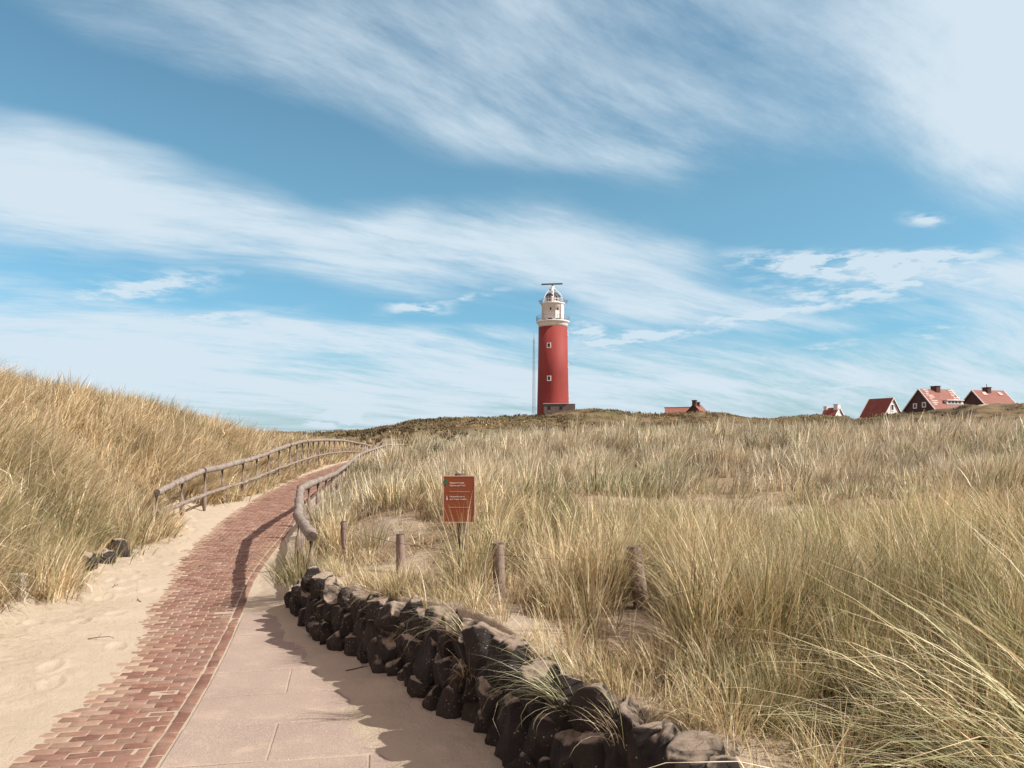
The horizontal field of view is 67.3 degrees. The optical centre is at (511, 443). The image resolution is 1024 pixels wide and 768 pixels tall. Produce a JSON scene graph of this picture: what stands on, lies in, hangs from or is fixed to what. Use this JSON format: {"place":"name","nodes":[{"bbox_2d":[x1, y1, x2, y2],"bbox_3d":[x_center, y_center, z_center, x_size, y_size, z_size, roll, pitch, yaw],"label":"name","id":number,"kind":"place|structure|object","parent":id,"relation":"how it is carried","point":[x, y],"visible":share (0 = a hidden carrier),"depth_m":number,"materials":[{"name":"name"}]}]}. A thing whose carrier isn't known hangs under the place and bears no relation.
{"place":"outdoors","nodes":[
{"label":"outdoors","id":0,"kind":"place"},
{"bbox_2d":[0,403,1023,767],"bbox_3d":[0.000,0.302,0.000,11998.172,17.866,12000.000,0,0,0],"label":"ground","id":1,"kind":"structure","parent":0,"point":[394,721],"depth_m":6.46,"materials":[{"name":"sand"}]},
{"bbox_2d":[10,573,26,601],"bbox_3d":[-5.164,1.522,8.050,0.125,0.325,0.105,0,0,0],"label":"marker post","id":2,"kind":"object","parent":1,"relation":"on","point":[19,598],"visible":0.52,"depth_m":8.01,"materials":[{"name":"white paint"}]},
{"bbox_2d":[82,551,97,570],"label":"grey stone","id":3,"kind":"object","parent":1,"relation":"on","point":[92,559],"visible":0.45,"depth_m":10.13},
{"bbox_2d":[94,548,115,563],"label":"grey stone","id":4,"kind":"object","parent":1,"relation":"on","point":[108,553],"visible":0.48,"depth_m":10.67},
{"bbox_2d":[110,538,130,556],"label":"grey stone","id":5,"kind":"object","parent":1,"relation":"on","point":[122,545],"visible":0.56,"depth_m":11.31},
{"bbox_2d":[0,352,371,641],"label":"marram grass","id":6,"kind":"structure","parent":1,"relation":"on","point":[65,504],"depth_m":14.23,"materials":[{"name":"plant"}]},
{"bbox_2d":[9,458,367,767],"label":"brick path","id":7,"kind":"structure","parent":1,"relation":"on","point":[188,673],"depth_m":6.65,"materials":[{"name":"brick"}]},
{"bbox_2d":[153,439,369,524],"bbox_3d":[-9.290,0.790,38.097,0.705,2.150,48.011,0,0,-6],"label":"rail fence","id":8,"kind":"object","parent":1,"relation":"on","point":[182,480],"visible":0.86,"depth_m":21.03,"materials":[{"name":"wood"}]},
{"bbox_2d":[159,610,392,767],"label":"concrete paving","id":9,"kind":"structure","parent":1,"relation":"on","point":[246,704],"depth_m":5.08,"materials":[{"name":"concrete"}]},
{"bbox_2d":[284,591,290,607],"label":"basalt rock","id":10,"kind":"object","parent":9,"relation":"on","point":[287,596],"visible":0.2,"depth_m":8.22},
{"bbox_2d":[291,594,301,616],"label":"basalt rock","id":11,"kind":"object","parent":9,"relation":"on","point":[295,608],"visible":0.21,"depth_m":7.85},
{"bbox_2d":[297,607,305,626],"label":"basalt rock","id":12,"kind":"object","parent":9,"relation":"on","point":[301,612],"visible":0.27,"depth_m":7.46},
{"bbox_2d":[304,611,315,626],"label":"basalt rock","id":13,"kind":"object","parent":9,"relation":"on","point":[307,621],"visible":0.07,"depth_m":7.30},
{"bbox_2d":[308,598,320,618],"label":"basalt rock","id":14,"kind":"object","parent":13,"relation":"on","point":[314,604],"visible":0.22,"depth_m":7.22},
{"bbox_2d":[310,571,334,599],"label":"basalt rock","id":15,"kind":"object","parent":14,"relation":"on","point":[318,580],"visible":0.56,"depth_m":7.24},
{"bbox_2d":[306,616,318,632],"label":"basalt rock","id":16,"kind":"object","parent":9,"relation":"on","point":[311,622],"visible":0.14,"depth_m":7.09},
{"bbox_2d":[309,622,319,640],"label":"basalt rock","id":17,"kind":"object","parent":9,"relation":"on","point":[314,633],"visible":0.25,"depth_m":6.89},
{"bbox_2d":[316,604,323,622],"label":"basalt rock","id":18,"kind":"object","parent":17,"relation":"on","point":[319,610],"visible":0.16,"depth_m":6.88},
{"bbox_2d":[319,619,333,644],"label":"basalt rock","id":19,"kind":"object","parent":9,"relation":"on","point":[326,631],"visible":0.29,"depth_m":6.74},
{"bbox_2d":[323,602,331,622],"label":"basalt rock","id":20,"kind":"object","parent":19,"relation":"on","point":[326,616],"visible":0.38,"depth_m":6.74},
{"bbox_2d":[321,583,340,608],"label":"basalt rock","id":21,"kind":"object","parent":20,"relation":"on","point":[329,597],"visible":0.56,"depth_m":6.79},
{"bbox_2d":[326,631,344,650],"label":"basalt rock","id":22,"kind":"object","parent":9,"relation":"on","point":[335,641],"visible":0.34,"depth_m":6.51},
{"bbox_2d":[331,605,346,632],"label":"basalt rock","id":23,"kind":"object","parent":22,"relation":"on","point":[337,615],"visible":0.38,"depth_m":6.63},
{"bbox_2d":[339,612,353,637],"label":"basalt rock","id":24,"kind":"object","parent":22,"relation":"on","point":[347,625],"visible":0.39,"depth_m":6.48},
{"bbox_2d":[337,583,362,611],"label":"basalt rock","id":25,"kind":"object","parent":24,"relation":"on","point":[342,596],"visible":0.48,"depth_m":6.62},
{"bbox_2d":[349,588,369,620],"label":"basalt rock","id":26,"kind":"object","parent":24,"relation":"on","point":[355,605],"visible":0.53,"depth_m":6.42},
{"bbox_2d":[344,632,357,656],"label":"basalt rock","id":27,"kind":"object","parent":9,"relation":"on","point":[350,646],"visible":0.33,"depth_m":6.31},
{"bbox_2d":[355,617,366,646],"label":"basalt rock","id":28,"kind":"object","parent":27,"relation":"on","point":[360,626],"visible":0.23,"depth_m":6.23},
{"bbox_2d":[359,590,382,617],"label":"basalt rock","id":29,"kind":"object","parent":28,"relation":"on","point":[363,610],"visible":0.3,"depth_m":6.29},
{"bbox_2d":[357,638,367,663],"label":"basalt rock","id":30,"kind":"object","parent":9,"relation":"on","point":[362,655],"visible":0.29,"depth_m":6.13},
{"bbox_2d":[367,637,385,673],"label":"basalt rock","id":31,"kind":"object","parent":9,"relation":"on","point":[377,665],"visible":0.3,"depth_m":5.92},
{"bbox_2d":[363,621,375,651],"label":"basalt rock","id":32,"kind":"object","parent":31,"relation":"on","point":[369,634],"visible":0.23,"depth_m":6.09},
{"bbox_2d":[365,596,393,621],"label":"basalt rock","id":33,"kind":"object","parent":32,"relation":"on","point":[374,605],"visible":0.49,"depth_m":6.10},
{"bbox_2d":[375,627,397,663],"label":"basalt rock","id":34,"kind":"object","parent":31,"relation":"on","point":[388,652],"visible":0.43,"depth_m":5.82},
{"bbox_2d":[373,601,405,632],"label":"basalt rock","id":35,"kind":"object","parent":34,"relation":"on","point":[387,616],"visible":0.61,"depth_m":5.83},
{"bbox_2d":[385,657,403,676],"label":"basalt rock","id":36,"kind":"object","parent":9,"relation":"on","point":[393,667],"visible":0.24,"depth_m":5.71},
{"bbox_2d":[397,668,403,680],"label":"basalt rock","id":37,"kind":"object","parent":9,"relation":"on","point":[400,677],"visible":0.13,"depth_m":5.59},
{"bbox_2d":[396,622,406,664],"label":"basalt rock","id":38,"kind":"object","parent":37,"relation":"on","point":[399,645],"visible":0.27,"depth_m":5.68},
{"bbox_2d":[399,594,421,627],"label":"basalt rock","id":39,"kind":"object","parent":38,"relation":"on","point":[411,605],"visible":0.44,"depth_m":5.67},
{"bbox_2d":[403,662,413,686],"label":"basalt rock","id":40,"kind":"object","parent":9,"relation":"on","point":[407,671],"visible":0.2,"depth_m":5.44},
{"bbox_2d":[401,633,421,666],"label":"basalt rock","id":41,"kind":"object","parent":40,"relation":"on","point":[412,646],"visible":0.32,"depth_m":5.45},
{"bbox_2d":[407,607,425,639],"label":"basalt rock","id":42,"kind":"object","parent":41,"relation":"on","point":[414,622],"visible":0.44,"depth_m":5.50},
{"bbox_2d":[407,675,434,697],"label":"basalt rock","id":43,"kind":"object","parent":9,"relation":"on","point":[415,688],"visible":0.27,"depth_m":5.23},
{"bbox_2d":[413,634,437,689],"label":"basalt rock","id":44,"kind":"object","parent":43,"relation":"on","point":[427,652],"visible":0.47,"depth_m":5.20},
{"bbox_2d":[423,605,457,641],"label":"basalt rock","id":45,"kind":"object","parent":44,"relation":"on","point":[433,633],"visible":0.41,"depth_m":5.29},
{"bbox_2d":[422,685,441,710],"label":"basalt rock","id":46,"kind":"object","parent":9,"relation":"on","point":[430,701],"visible":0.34,"depth_m":5.00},
{"bbox_2d":[432,653,458,689],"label":"basalt rock","id":47,"kind":"object","parent":46,"relation":"on","point":[441,665],"visible":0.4,"depth_m":5.03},
{"bbox_2d":[436,612,460,657],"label":"basalt rock","id":48,"kind":"object","parent":47,"relation":"on","point":[447,650],"visible":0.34,"depth_m":5.08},
{"bbox_2d":[436,685,463,718],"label":"basalt rock","id":49,"kind":"object","parent":9,"relation":"on","point":[450,704],"visible":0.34,"depth_m":4.85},
{"bbox_2d":[447,659,468,693],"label":"basalt rock","id":50,"kind":"object","parent":49,"relation":"on","point":[456,686],"visible":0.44,"depth_m":4.84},
{"bbox_2d":[450,618,476,665],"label":"basalt rock","id":51,"kind":"object","parent":50,"relation":"on","point":[457,642],"visible":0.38,"depth_m":4.91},
{"bbox_2d":[391,590,463,653],"bbox_3d":[-0.524,1.123,4.876,0.495,0.514,0.422,0,0,0],"label":"grass tuft","id":52,"kind":"object","parent":51,"relation":"on","point":[453,625],"visible":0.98,"depth_m":4.89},
{"bbox_2d":[473,709,488,733],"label":"basalt rock","id":53,"kind":"object","parent":9,"relation":"on","point":[480,726],"visible":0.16,"depth_m":4.54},
{"bbox_2d":[484,718,500,746],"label":"basalt rock","id":54,"kind":"object","parent":9,"relation":"on","point":[493,735],"visible":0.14,"depth_m":4.37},
{"bbox_2d":[494,736,501,759],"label":"basalt rock","id":55,"kind":"object","parent":9,"relation":"on","point":[497,753],"visible":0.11,"depth_m":4.21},
{"bbox_2d":[505,749,521,767],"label":"basalt rock","id":56,"kind":"object","parent":9,"relation":"on","point":[511,764],"visible":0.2,"depth_m":3.96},
{"bbox_2d":[245,521,340,588],"bbox_3d":[-2.397,1.217,8.434,1.268,0.758,1.450,0,0,0],"label":"grass tuft","id":57,"kind":"object","parent":1,"relation":"on","point":[295,575],"visible":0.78,"depth_m":8.39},
{"bbox_2d":[291,583,301,606],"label":"basalt rock","id":58,"kind":"object","parent":1,"relation":"on","point":[296,590],"visible":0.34,"depth_m":7.87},
{"bbox_2d":[303,594,312,621],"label":"basalt rock","id":59,"kind":"object","parent":1,"relation":"on","point":[309,600],"visible":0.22,"depth_m":7.39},
{"bbox_2d":[340,521,347,560],"bbox_3d":[-2.288,1.454,10.500,0.106,0.794,0.098,0,0,0],"label":"wooden post","id":60,"kind":"object","parent":1,"relation":"on","point":[344,524],"visible":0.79,"depth_m":10.46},
{"bbox_2d":[292,444,404,570],"bbox_3d":[-5.982,0.988,34.028,1.507,1.991,52.174,0,0,-7],"label":"rail fence","id":61,"kind":"object","parent":1,"relation":"on","point":[309,532],"visible":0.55,"depth_m":12.57,"materials":[{"name":"wood"}]},
{"bbox_2d":[342,511,399,551],"bbox_3d":[-1.681,1.044,9.414,0.774,0.494,0.893,0,0,0],"label":"grass tuft","id":62,"kind":"object","parent":1,"relation":"on","point":[366,541],"visible":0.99,"depth_m":9.34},
{"bbox_2d":[396,533,405,573],"bbox_3d":[-1.155,1.276,8.001,0.106,0.678,0.107,0,0,0],"label":"wooden post","id":63,"kind":"object","parent":1,"relation":"on","point":[401,551],"visible":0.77,"depth_m":7.96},
{"bbox_2d":[418,553,462,590],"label":"grass tuft","id":64,"kind":"object","parent":1,"relation":"on","point":[443,582],"visible":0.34,"depth_m":6.58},
{"bbox_2d":[393,491,518,594],"bbox_3d":[-0.351,0.837,6.270,1.062,0.950,1.201,0,0,18],"label":"grass tuft","id":65,"kind":"object","parent":1,"relation":"on","point":[464,550],"visible":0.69,"depth_m":6.26,"materials":[{"name":"plant"}]},
{"bbox_2d":[443,473,474,576],"bbox_3d":[-0.471,0.939,6.955,0.288,1.343,0.139,0,0,4],"label":"info sign","id":66,"kind":"object","parent":1,"relation":"on","point":[456,486],"visible":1,"depth_m":6.89,"materials":[{"name":"metal"}]},
{"bbox_2d":[461,673,478,703],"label":"basalt rock","id":67,"kind":"object","parent":1,"relation":"on","point":[469,692],"visible":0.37,"depth_m":4.69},
{"bbox_2d":[462,621,501,675],"bbox_3d":[-0.141,1.274,4.748,0.271,0.364,0.305,-10,-4,-25],"label":"basalt rock","id":68,"kind":"object","parent":67,"relation":"on","point":[475,637],"visible":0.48,"depth_m":4.68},
{"bbox_2d":[442,647,475,689],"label":"grass tuft","id":69,"kind":"object","parent":68,"relation":"on","point":[469,670],"visible":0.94,"depth_m":4.71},
{"bbox_2d":[461,701,480,723],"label":"basalt rock","id":70,"kind":"object","parent":1,"relation":"on","point":[469,709],"visible":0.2,"depth_m":4.74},
{"bbox_2d":[475,676,502,729],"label":"basalt rock","id":71,"kind":"object","parent":1,"relation":"on","point":[488,711],"visible":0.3,"depth_m":4.39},
{"bbox_2d":[483,632,525,690],"bbox_3d":[-0.037,1.307,4.492,0.257,0.392,0.297,6,9,-5],"label":"basalt rock","id":72,"kind":"object","parent":71,"relation":"on","point":[495,641],"visible":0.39,"depth_m":4.45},
{"bbox_2d":[492,542,505,592],"bbox_3d":[-0.110,1.182,6.500,0.115,0.691,0.111,0,0,0],"label":"wooden post","id":73,"kind":"object","parent":1,"relation":"on","point":[498,564],"visible":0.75,"depth_m":6.46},
{"bbox_2d":[343,528,678,570],"bbox_3d":[-0.090,0.976,7.083,0.915,0.353,7.998,0,0,-40],"label":"fence wire","id":74,"kind":"object","parent":73,"relation":"attached to","point":[498,554],"visible":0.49,"depth_m":6.37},
{"bbox_2d":[496,693,511,735],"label":"basalt rock","id":75,"kind":"object","parent":1,"relation":"on","point":[502,718],"visible":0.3,"depth_m":4.16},
{"bbox_2d":[495,638,528,694],"bbox_3d":[0.001,1.256,4.269,0.178,0.337,0.229,13,-11,-21],"label":"basalt rock","id":76,"kind":"object","parent":75,"relation":"on","point":[513,647],"visible":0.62,"depth_m":4.21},
{"bbox_2d":[511,656,550,696],"bbox_3d":[0.107,1.300,4.128,0.252,0.357,0.197,10,11,-20],"label":"basalt rock","id":77,"kind":"object","parent":75,"relation":"on","point":[514,693],"visible":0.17,"depth_m":4.08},
{"bbox_2d":[2,408,1023,767],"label":"marram grass","id":78,"kind":"structure","parent":1,"relation":"on","point":[722,612],"depth_m":5.28,"materials":[{"name":"plant"}]},
{"bbox_2d":[500,696,531,767],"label":"basalt rock","id":79,"kind":"object","parent":1,"relation":"on","point":[512,742],"visible":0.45,"depth_m":4.00,"materials":[{"name":"stone"}]},
{"bbox_2d":[516,751,537,767],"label":"basalt rock","id":80,"kind":"object","parent":1,"relation":"on","point":[524,760],"visible":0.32,"depth_m":3.87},
{"bbox_2d":[522,713,560,765],"bbox_3d":[0.180,1.498,3.897,0.234,0.304,0.305,14,5,-29],"label":"basalt rock","id":81,"kind":"object","parent":80,"relation":"on","point":[537,746],"visible":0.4,"depth_m":3.82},
{"bbox_2d":[516,659,560,718],"bbox_3d":[0.151,1.289,3.964,0.216,0.332,0.239,-12,-11,-27],"label":"basalt rock","id":82,"kind":"object","parent":81,"relation":"on","point":[530,707],"visible":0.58,"depth_m":3.91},
{"bbox_2d":[538,756,550,767],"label":"basalt rock","id":83,"kind":"object","parent":1,"relation":"on","point":[544,762],"visible":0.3,"depth_m":3.74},
{"bbox_2d":[536,283,569,414],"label":"lighthouse","id":84,"kind":"object","parent":1,"relation":"on","point":[553,365],"visible":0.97,"depth_m":196.93,"materials":[{"name":"red paint"},{"name":"white paint"},{"name":"grey steel"}]},
{"bbox_2d":[543,403,567,414],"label":"stone annexe","id":85,"kind":"structure","parent":1,"relation":"on","point":[549,408],"depth_m":192.30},
{"bbox_2d":[555,507,662,603],"bbox_3d":[0.689,0.768,5.444,0.832,0.721,1.017,0,0,15],"label":"grass tuft","id":86,"kind":"object","parent":1,"relation":"on","point":[620,554],"visible":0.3,"depth_m":5.38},
{"bbox_2d":[555,680,691,756],"bbox_3d":[0.489,1.177,3.333,0.634,0.374,0.543,0,0,0],"label":"grass tuft","id":87,"kind":"object","parent":1,"relation":"on","point":[609,723],"visible":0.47,"depth_m":3.34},
{"bbox_2d":[627,546,649,609],"bbox_3d":[0.872,1.056,5.300,0.157,0.701,0.112,0,0,0],"label":"wooden post","id":88,"kind":"object","parent":1,"relation":"on","point":[644,599],"visible":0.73,"depth_m":5.25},
{"bbox_2d":[266,403,1023,448],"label":"heath scrub","id":89,"kind":"object","parent":1,"relation":"on","point":[380,431],"visible":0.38,"depth_m":121.84,"materials":[{"name":"plant"}]},
{"bbox_2d":[664,400,705,412],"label":"brick house","id":90,"kind":"structure","parent":1,"relation":"on","point":[696,406],"depth_m":217.20,"materials":[{"name":"red tile"}]},
{"bbox_2d":[722,720,788,754],"bbox_3d":[0.974,1.187,3.096,0.360,0.223,0.338,0,0,0],"label":"grass tuft","id":91,"kind":"object","parent":1,"relation":"on","point":[758,736],"visible":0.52,"depth_m":3.07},
{"bbox_2d":[821,404,843,415],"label":"cottage","id":92,"kind":"structure","parent":1,"relation":"on","point":[836,410],"depth_m":205.28,"materials":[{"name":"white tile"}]},
{"bbox_2d":[859,397,900,417],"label":"cottage","id":93,"kind":"structure","parent":1,"relation":"on","point":[878,406],"depth_m":173.02,"materials":[{"name":"red tile"}]},
{"bbox_2d":[742,510,1023,767],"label":"grass tuft","id":94,"kind":"object","parent":1,"relation":"on","point":[1009,632],"visible":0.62,"depth_m":2.90,"materials":[{"name":"plant"}]},
{"bbox_2d":[902,386,963,412],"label":"brick house","id":95,"kind":"structure","parent":1,"relation":"on","point":[932,398],"depth_m":157.65,"materials":[{"name":"red tile"}]},
{"bbox_2d":[963,384,1015,404],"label":"brick house","id":96,"kind":"structure","parent":1,"relation":"on","point":[986,395],"depth_m":167.55,"materials":[{"name":"red tile"}]},
{"bbox_2d":[0,0,1023,432],"label":"sky","id":97,"kind":"structure","parent":0,"point":[287,215],"materials":[{"name":"blue"}]},
{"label":"basalt rock","id":98,"kind":"object","parent":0,"visible":0},
{"bbox_2d":[300,591,309,607],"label":"basalt rock","id":99,"kind":"object","parent":98,"relation":"on","point":[304,596],"visible":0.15,"depth_m":7.61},
{"bbox_2d":[301,566,321,592],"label":"basalt rock","id":100,"kind":"object","parent":99,"relation":"on","point":[312,571],"visible":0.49,"depth_m":7.63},
{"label":"basalt rock","id":101,"kind":"object","parent":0,"visible":0},
{"bbox_2d":[550,729,580,767],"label":"basalt rock","id":102,"kind":"object","parent":101,"relation":"on","point":[560,754],"visible":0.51,"depth_m":3.68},
{"bbox_2d":[544,673,583,730],"bbox_3d":[0.259,1.274,3.803,0.200,0.324,0.211,-13,21,-28],"label":"basalt rock","id":103,"kind":"object","parent":102,"relation":"on","point":[563,723],"visible":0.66,"depth_m":3.72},
{"bbox_2d":[471,623,572,732],"bbox_3d":[-0.023,1.137,3.800,0.512,0.572,0.513,0,0,-30],"label":"grass tuft","id":104,"kind":"object","parent":103,"relation":"on","point":[544,688],"visible":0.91,"depth_m":3.72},
{"bbox_2d":[568,683,617,732],"bbox_3d":[0.410,1.284,3.645,0.179,0.294,0.309,4,-3,-44],"label":"basalt rock","id":105,"kind":"object","parent":102,"relation":"on","point":[581,697],"visible":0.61,"depth_m":3.61,"materials":[{"name":"stone"}]},
{"bbox_2d":[570,731,605,767],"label":"basalt rock","id":106,"kind":"object","parent":101,"relation":"on","point":[589,752],"visible":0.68,"depth_m":3.49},
{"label":"basalt rock","id":107,"kind":"object","parent":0,"visible":0},
{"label":"basalt rock","id":108,"kind":"object","parent":107,"relation":"on","visible":0},
{"bbox_2d":[603,694,644,767],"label":"basalt rock","id":109,"kind":"object","parent":108,"relation":"on","point":[617,752],"visible":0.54,"depth_m":3.32,"materials":[{"name":"stone"}]},
{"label":"basalt rock","id":110,"kind":"object","parent":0,"visible":0},
{"bbox_2d":[320,576,337,603],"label":"basalt rock","id":111,"kind":"object","parent":110,"relation":"on","point":[330,580],"visible":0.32,"depth_m":7.07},
{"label":"basalt rock","id":112,"kind":"object","parent":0,"visible":0},
{"bbox_2d":[626,721,661,767],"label":"basalt rock","id":113,"kind":"object","parent":112,"relation":"on","point":[638,736],"visible":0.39,"depth_m":3.13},
{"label":"basalt rock","id":114,"kind":"object","parent":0,"visible":0},
{"bbox_2d":[662,730,724,767],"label":"basalt rock","id":115,"kind":"object","parent":114,"relation":"on","point":[687,746],"visible":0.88,"depth_m":2.95,"materials":[{"name":"stone"}]},
{"bbox_2d":[712,733,740,756],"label":"basalt rock","id":116,"kind":"object","parent":115,"relation":"on","point":[736,752],"visible":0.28,"depth_m":3.02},
{"bbox_2d":[704,755,739,767],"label":"basalt rock","id":117,"kind":"object","parent":114,"relation":"on","point":[722,764],"visible":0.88,"depth_m":2.76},
{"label":"basalt rock","id":118,"kind":"object","parent":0,"visible":0},
{"bbox_2d":[638,718,681,767],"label":"basalt rock","id":119,"kind":"object","parent":118,"relation":"on","point":[652,751],"visible":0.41,"depth_m":3.08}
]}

